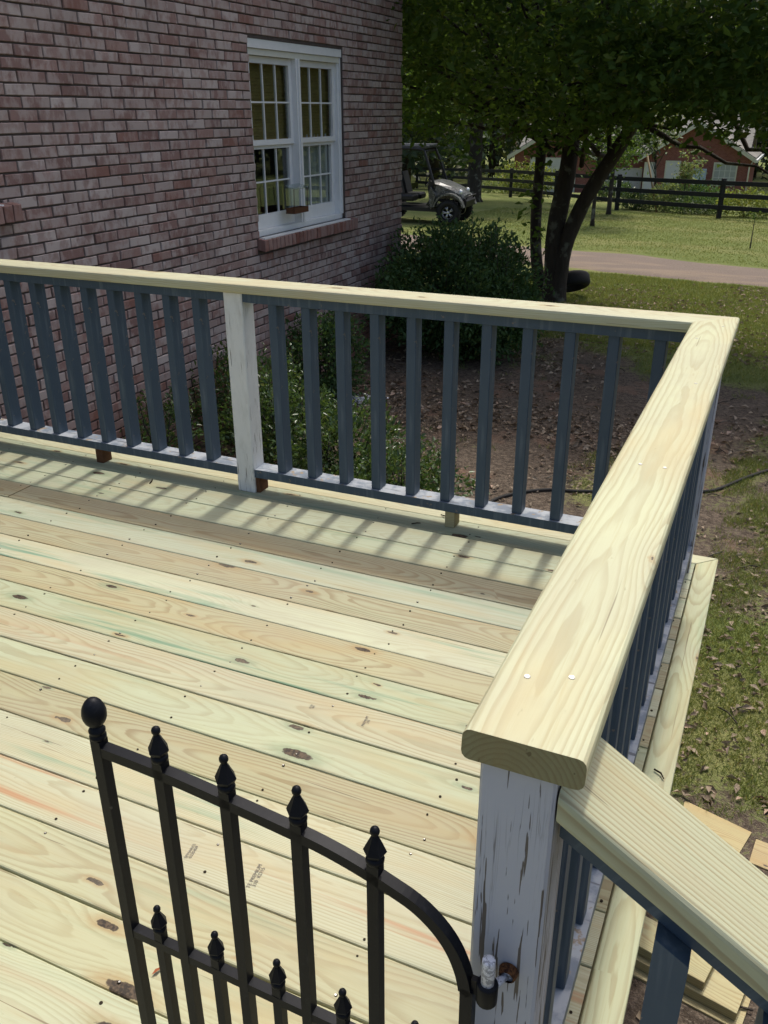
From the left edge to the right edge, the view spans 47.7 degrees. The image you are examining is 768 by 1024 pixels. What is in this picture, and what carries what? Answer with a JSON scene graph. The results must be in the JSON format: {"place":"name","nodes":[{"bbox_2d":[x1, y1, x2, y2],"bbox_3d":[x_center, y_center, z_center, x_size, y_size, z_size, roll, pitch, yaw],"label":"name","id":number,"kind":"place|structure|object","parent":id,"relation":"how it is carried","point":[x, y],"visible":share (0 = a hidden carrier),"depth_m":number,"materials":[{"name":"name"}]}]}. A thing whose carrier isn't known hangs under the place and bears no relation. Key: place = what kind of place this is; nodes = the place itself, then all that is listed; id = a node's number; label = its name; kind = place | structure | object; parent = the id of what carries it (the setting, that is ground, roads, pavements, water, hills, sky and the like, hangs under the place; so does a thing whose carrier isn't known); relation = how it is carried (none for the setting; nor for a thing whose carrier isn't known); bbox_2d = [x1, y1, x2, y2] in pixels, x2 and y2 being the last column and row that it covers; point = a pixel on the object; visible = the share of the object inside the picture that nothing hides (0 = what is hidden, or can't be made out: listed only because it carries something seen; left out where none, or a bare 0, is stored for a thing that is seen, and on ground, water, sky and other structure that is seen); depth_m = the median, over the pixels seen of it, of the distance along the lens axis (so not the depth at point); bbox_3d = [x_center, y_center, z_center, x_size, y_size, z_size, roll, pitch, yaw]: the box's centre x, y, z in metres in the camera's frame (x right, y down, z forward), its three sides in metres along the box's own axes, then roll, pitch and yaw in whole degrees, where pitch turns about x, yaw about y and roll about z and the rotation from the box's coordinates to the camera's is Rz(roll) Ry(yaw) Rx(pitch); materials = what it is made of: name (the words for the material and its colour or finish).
{"place":"outdoors","nodes":[
{"label":"outdoors","id":0,"kind":"place"},
{"bbox_2d":[194,149,767,1023],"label":"ground","id":1,"kind":"structure","parent":0,"point":[632,393],"depth_m":7.96,"materials":[{"name":"brown soil"}]},
{"bbox_2d":[119,383,204,451],"bbox_3d":[-1.730,-0.566,6.726,0.554,0.841,0.934,10,27,22],"label":"shrub","id":2,"kind":"object","parent":1,"relation":"on","point":[169,422],"visible":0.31,"depth_m":6.71,"materials":[{"name":"green plant"}]},
{"bbox_2d":[0,0,402,447],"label":"brick house","id":3,"kind":"structure","parent":1,"relation":"on","point":[198,137],"depth_m":6.90,"materials":[{"name":"red brick"}]},
{"bbox_2d":[247,38,350,239],"bbox_3d":[-0.848,-3.581,8.378,0.270,1.651,1.776,10,27,22],"label":"window","id":4,"kind":"structure","parent":3,"relation":"in","point":[306,150],"depth_m":8.44,"materials":[{"name":"white paint"}]},
{"bbox_2d":[286,188,308,213],"bbox_3d":[-0.836,-3.026,8.376,0.119,0.257,0.300,10,27,22],"label":"bird feeder","id":5,"kind":"object","parent":4,"relation":"attached to","point":[296,209],"visible":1,"depth_m":8.37,"materials":[{"name":"brown wood"}]},
{"bbox_2d":[188,337,304,448],"bbox_3d":[-1.183,-1.000,7.498,1.243,1.053,1.300,10,27,22],"label":"shrub","id":6,"kind":"object","parent":1,"relation":"on","point":[261,366],"visible":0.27,"depth_m":7.35,"materials":[{"name":"green plant"}]},
{"bbox_2d":[200,365,364,468],"bbox_3d":[-0.744,-0.741,7.056,1.283,0.944,1.177,10,27,22],"label":"shrub","id":7,"kind":"object","parent":1,"relation":"on","point":[264,401],"visible":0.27,"depth_m":6.85,"materials":[{"name":"green plant"}]},
{"bbox_2d":[285,310,369,399],"bbox_3d":[-0.644,-1.539,8.600,1.107,1.122,1.042,-10,27,-21],"label":"dark shrub","id":8,"kind":"object","parent":1,"relation":"on","point":[330,379],"visible":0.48,"depth_m":8.49,"materials":[{"name":"green plant"}]},
{"bbox_2d":[262,386,424,481],"bbox_3d":[-0.297,-0.502,6.691,1.242,0.832,1.265,10,27,22],"label":"shrub","id":9,"kind":"object","parent":1,"relation":"on","point":[330,457],"visible":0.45,"depth_m":6.55,"materials":[{"name":"green plant"}]},
{"bbox_2d":[0,432,717,1023],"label":"deck","id":10,"kind":"structure","parent":1,"relation":"on","point":[338,658],"depth_m":2.48,"materials":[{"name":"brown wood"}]},
{"bbox_2d":[0,259,734,572],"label":"deck railing","id":11,"kind":"object","parent":10,"relation":"attached to","point":[239,297],"visible":0.93,"depth_m":3.58,"materials":[{"name":"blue wood"}]},
{"bbox_2d":[461,317,739,1023],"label":"deck railing","id":12,"kind":"object","parent":10,"relation":"attached to","point":[574,680],"visible":0.95,"depth_m":1.17,"materials":[{"name":"brown wood"}]},
{"bbox_2d":[81,696,498,1023],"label":"garden gate","id":13,"kind":"structure","parent":12,"relation":"attached to","point":[303,838],"depth_m":1.21,"materials":[{"name":"black metal"}]},
{"bbox_2d":[335,393,388,405],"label":"paint flakes","id":14,"kind":"object","parent":1,"relation":"on","point":[357,398],"visible":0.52,"depth_m":8.73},
{"bbox_2d":[322,427,489,496],"bbox_3d":[0.129,-0.166,6.135,1.207,0.684,1.134,10,27,22],"label":"shrub","id":15,"kind":"object","parent":1,"relation":"on","point":[434,472],"visible":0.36,"depth_m":6.07,"materials":[{"name":"green plant"}]},
{"bbox_2d":[401,143,476,224],"bbox_3d":[1.057,-9.109,24.055,2.910,2.030,1.480,9,26,18],"label":"utility vehicle","id":16,"kind":"object","parent":1,"relation":"on","point":[459,207],"visible":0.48,"depth_m":23.54,"materials":[{"name":"black plastic"}]},
{"bbox_2d":[357,210,554,363],"bbox_3d":[0.900,-2.650,10.409,2.275,1.832,2.645,3,25,8],"label":"holly bush","id":17,"kind":"object","parent":1,"relation":"on","point":[445,258],"visible":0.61,"depth_m":9.85,"materials":[{"name":"green plant"}]},
{"bbox_2d":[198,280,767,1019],"bbox_3d":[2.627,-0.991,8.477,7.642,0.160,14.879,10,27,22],"label":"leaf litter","id":18,"kind":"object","parent":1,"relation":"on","point":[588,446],"visible":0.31,"depth_m":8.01,"materials":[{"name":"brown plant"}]},
{"bbox_2d":[449,255,543,365],"bbox_3d":[1.346,-2.329,10.120,1.191,1.365,1.735,10,27,22],"label":"holly bush","id":19,"kind":"object","parent":1,"relation":"on","point":[511,335],"visible":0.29,"depth_m":9.85,"materials":[{"name":"green plant"}]},
{"bbox_2d":[481,174,544,193],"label":"garden plant","id":20,"kind":"object","parent":1,"relation":"on","point":[491,183],"visible":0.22,"depth_m":40.52,"materials":[{"name":"green plant"}]},
{"bbox_2d":[488,156,558,195],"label":"garden plant","id":21,"kind":"object","parent":1,"relation":"on","point":[528,177],"visible":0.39,"depth_m":37.67,"materials":[{"name":"green plant"}]},
{"bbox_2d":[401,0,661,201],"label":"oak tree","id":22,"kind":"object","parent":1,"relation":"on","point":[475,161],"visible":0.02,"depth_m":31.65,"materials":[{"name":"green plant"}]},
{"bbox_2d":[386,0,767,302],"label":"shade tree","id":23,"kind":"object","parent":1,"relation":"on","point":[625,54],"visible":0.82,"depth_m":9.97,"materials":[{"name":"green plant"}]},
{"bbox_2d":[566,270,589,292],"bbox_3d":[2.968,-3.662,13.789,0.600,0.220,0.600,-6,-1,-13],"label":"old tyre","id":24,"kind":"object","parent":1,"relation":"on","point":[577,280],"visible":0.55,"depth_m":13.54,"materials":[{"name":"black rubber"}]},
{"bbox_2d":[401,0,767,188],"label":"wood","id":25,"kind":"object","parent":1,"relation":"on","point":[414,157],"depth_m":48.29,"materials":[{"name":"green plant"}]},
{"bbox_2d":[415,167,767,218],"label":"board fence","id":26,"kind":"object","parent":1,"relation":"on","point":[721,195],"visible":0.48,"depth_m":27.50,"materials":[{"name":"black paint"}]},
{"bbox_2d":[560,117,665,225],"bbox_3d":[5.832,-9.348,23.105,3.106,3.458,3.043,10,27,22],"label":"young tree","id":27,"kind":"object","parent":1,"relation":"on","point":[599,144],"visible":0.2,"depth_m":22.71,"materials":[{"name":"green plant"}]},
{"bbox_2d":[596,180,637,201],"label":"garden plant","id":28,"kind":"object","parent":1,"relation":"on","point":[605,192],"visible":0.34,"depth_m":33.67,"materials":[{"name":"green plant"}]},
{"bbox_2d":[589,105,667,214],"bbox_3d":[6.965,-10.828,26.055,2.930,3.819,3.286,-4,25,-9],"label":"young tree","id":29,"kind":"object","parent":1,"relation":"on","point":[610,196],"visible":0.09,"depth_m":26.28,"materials":[{"name":"green plant"}]},
{"bbox_2d":[489,469,767,501],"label":"garden hose","id":30,"kind":"object","parent":1,"relation":"on","point":[590,491],"visible":0.5,"depth_m":6.63,"materials":[{"name":"black rubber"}]},
{"bbox_2d":[619,186,657,210],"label":"garden plant","id":31,"kind":"object","parent":1,"relation":"on","point":[640,196],"visible":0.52,"depth_m":29.06,"materials":[{"name":"green plant"}]},
{"bbox_2d":[646,154,656,211],"bbox_3d":[8.640,-10.613,27.988,0.060,1.767,0.653,-20,32,-37],"label":"garden stake","id":32,"kind":"object","parent":1,"relation":"on","point":[651,177],"visible":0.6,"depth_m":27.93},
{"bbox_2d":[637,105,691,188],"bbox_3d":[9.034,-12.107,29.287,2.923,3.704,2.272,10,27,22],"label":"young tree","id":33,"kind":"object","parent":1,"relation":"on","point":[659,145],"visible":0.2,"depth_m":29.03,"materials":[{"name":"green plant"}]},
{"bbox_2d":[643,178,686,212],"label":"garden plant","id":34,"kind":"object","parent":1,"relation":"on","point":[665,197],"visible":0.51,"depth_m":27.99,"materials":[{"name":"green plant"}]},
{"bbox_2d":[670,149,707,209],"bbox_3d":[9.808,-10.680,28.055,0.979,2.072,1.026,-11,27,-22],"label":"staked sapling","id":35,"kind":"object","parent":1,"relation":"on","point":[686,174],"visible":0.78,"depth_m":27.84,"materials":[{"name":"green plant"}]},
{"bbox_2d":[633,967,750,1023],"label":"lumber board","id":36,"kind":"object","parent":1,"relation":"on","point":[640,975],"visible":0.19,"depth_m":2.80,"materials":[{"name":"brown wood"}]},
{"bbox_2d":[635,954,744,1020],"bbox_3d":[0.911,1.503,2.957,0.600,0.038,0.140,17,30,32],"label":"lumber board","id":37,"kind":"object","parent":36,"relation":"on","point":[721,994],"visible":0.32,"depth_m":2.81,"materials":[{"name":"brown wood"}]},
{"bbox_2d":[638,916,712,989],"bbox_3d":[0.873,1.446,2.986,0.500,0.038,0.130,18,30,34],"label":"lumber board","id":38,"kind":"object","parent":37,"relation":"on","point":[699,971],"visible":0.32,"depth_m":2.88,"materials":[{"name":"brown wood"}]},
{"bbox_2d":[667,195,723,214],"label":"garden plant","id":39,"kind":"object","parent":1,"relation":"on","point":[703,200],"visible":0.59,"depth_m":27.27,"materials":[{"name":"green plant"}]},
{"bbox_2d":[662,176,728,206],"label":"garden plant","id":40,"kind":"object","parent":1,"relation":"on","point":[700,188],"visible":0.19,"depth_m":29.79,"materials":[{"name":"green plant"}]},
{"bbox_2d":[692,169,706,191],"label":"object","id":41,"kind":"object","parent":1,"relation":"on","point":[704,174],"visible":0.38,"depth_m":49.70,"materials":[{"name":"grey"}]},
{"bbox_2d":[684,801,751,852],"bbox_3d":[1.250,1.284,3.528,0.400,0.030,0.235,19,31,36],"label":"lumber board","id":42,"kind":"object","parent":1,"relation":"on","point":[735,837],"visible":0.32,"depth_m":3.51,"materials":[{"name":"brown wood"}]},
{"bbox_2d":[713,186,767,218],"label":"garden plant","id":43,"kind":"object","parent":1,"relation":"on","point":[740,203],"visible":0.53,"depth_m":26.08,"materials":[{"name":"green plant"}]},
{"bbox_2d":[735,0,767,139],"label":"pine tree","id":44,"kind":"object","parent":1,"relation":"on","point":[761,127],"visible":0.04,"depth_m":42.10,"materials":[{"name":"green plant"}]},
{"bbox_2d":[745,211,762,247],"bbox_3d":[8.061,-6.157,19.077,0.391,0.890,0.284,-8,26,-16],"label":"bare sapling","id":45,"kind":"object","parent":1,"relation":"on","point":[754,215],"visible":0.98,"depth_m":18.98,"materials":[{"name":"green plant"}]},
{"bbox_2d":[749,839,767,870],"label":"lumber board","id":46,"kind":"object","parent":1,"relation":"on","point":[759,857],"visible":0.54,"depth_m":3.38,"materials":[{"name":"brown wood"}]},
{"bbox_2d":[399,207,767,1023],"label":"grass","id":47,"kind":"structure","parent":0,"point":[597,281],"depth_m":10.22,"materials":[{"name":"green plant"}]},
{"bbox_2d":[401,234,767,286],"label":"driveway","id":48,"kind":"structure","parent":0,"point":[644,265],"depth_m":16.49,"materials":[{"name":"grey concrete"}]},
{"bbox_2d":[507,115,763,194],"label":"neighbour house","id":49,"kind":"structure","parent":0,"point":[665,169],"depth_m":51.01,"materials":[{"name":"red brick"},{"name":"grey shingle"},{"name":"white paint"}]},
{"bbox_2d":[530,157,574,192],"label":"garage door","id":50,"kind":"structure","parent":49,"relation":"in","point":[556,161],"depth_m":52.98,"materials":[{"name":"beige paint"}]},
{"bbox_2d":[603,168,642,192],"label":"garage door","id":51,"kind":"structure","parent":49,"relation":"in","point":[632,172],"depth_m":54.00,"materials":[{"name":"beige paint"}]},
{"bbox_2d":[642,162,654,194],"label":"door","id":52,"kind":"structure","parent":49,"relation":"in","point":[645,185],"depth_m":51.77,"materials":[{"name":"beige paint"}]},
{"bbox_2d":[663,161,680,190],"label":"door","id":53,"kind":"structure","parent":49,"relation":"in","point":[669,172],"depth_m":51.13,"materials":[{"name":"beige paint"}]},
{"bbox_2d":[711,162,737,185],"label":"window","id":54,"kind":"structure","parent":49,"relation":"in","point":[729,172],"depth_m":50.06,"materials":[{"name":"white glass"}]},
{"bbox_3d":[0.678,1.965,0.823,1.505,1.070,1.088,10,27,22],"label":"deck stairs","id":55,"kind":"object","parent":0,"visible":0},
{"bbox_2d":[556,738,767,1023],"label":"stair railing","id":56,"kind":"object","parent":55,"relation":"attached to","point":[688,880],"visible":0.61,"depth_m":0.99,"materials":[{"name":"brown wood"}]}
]}

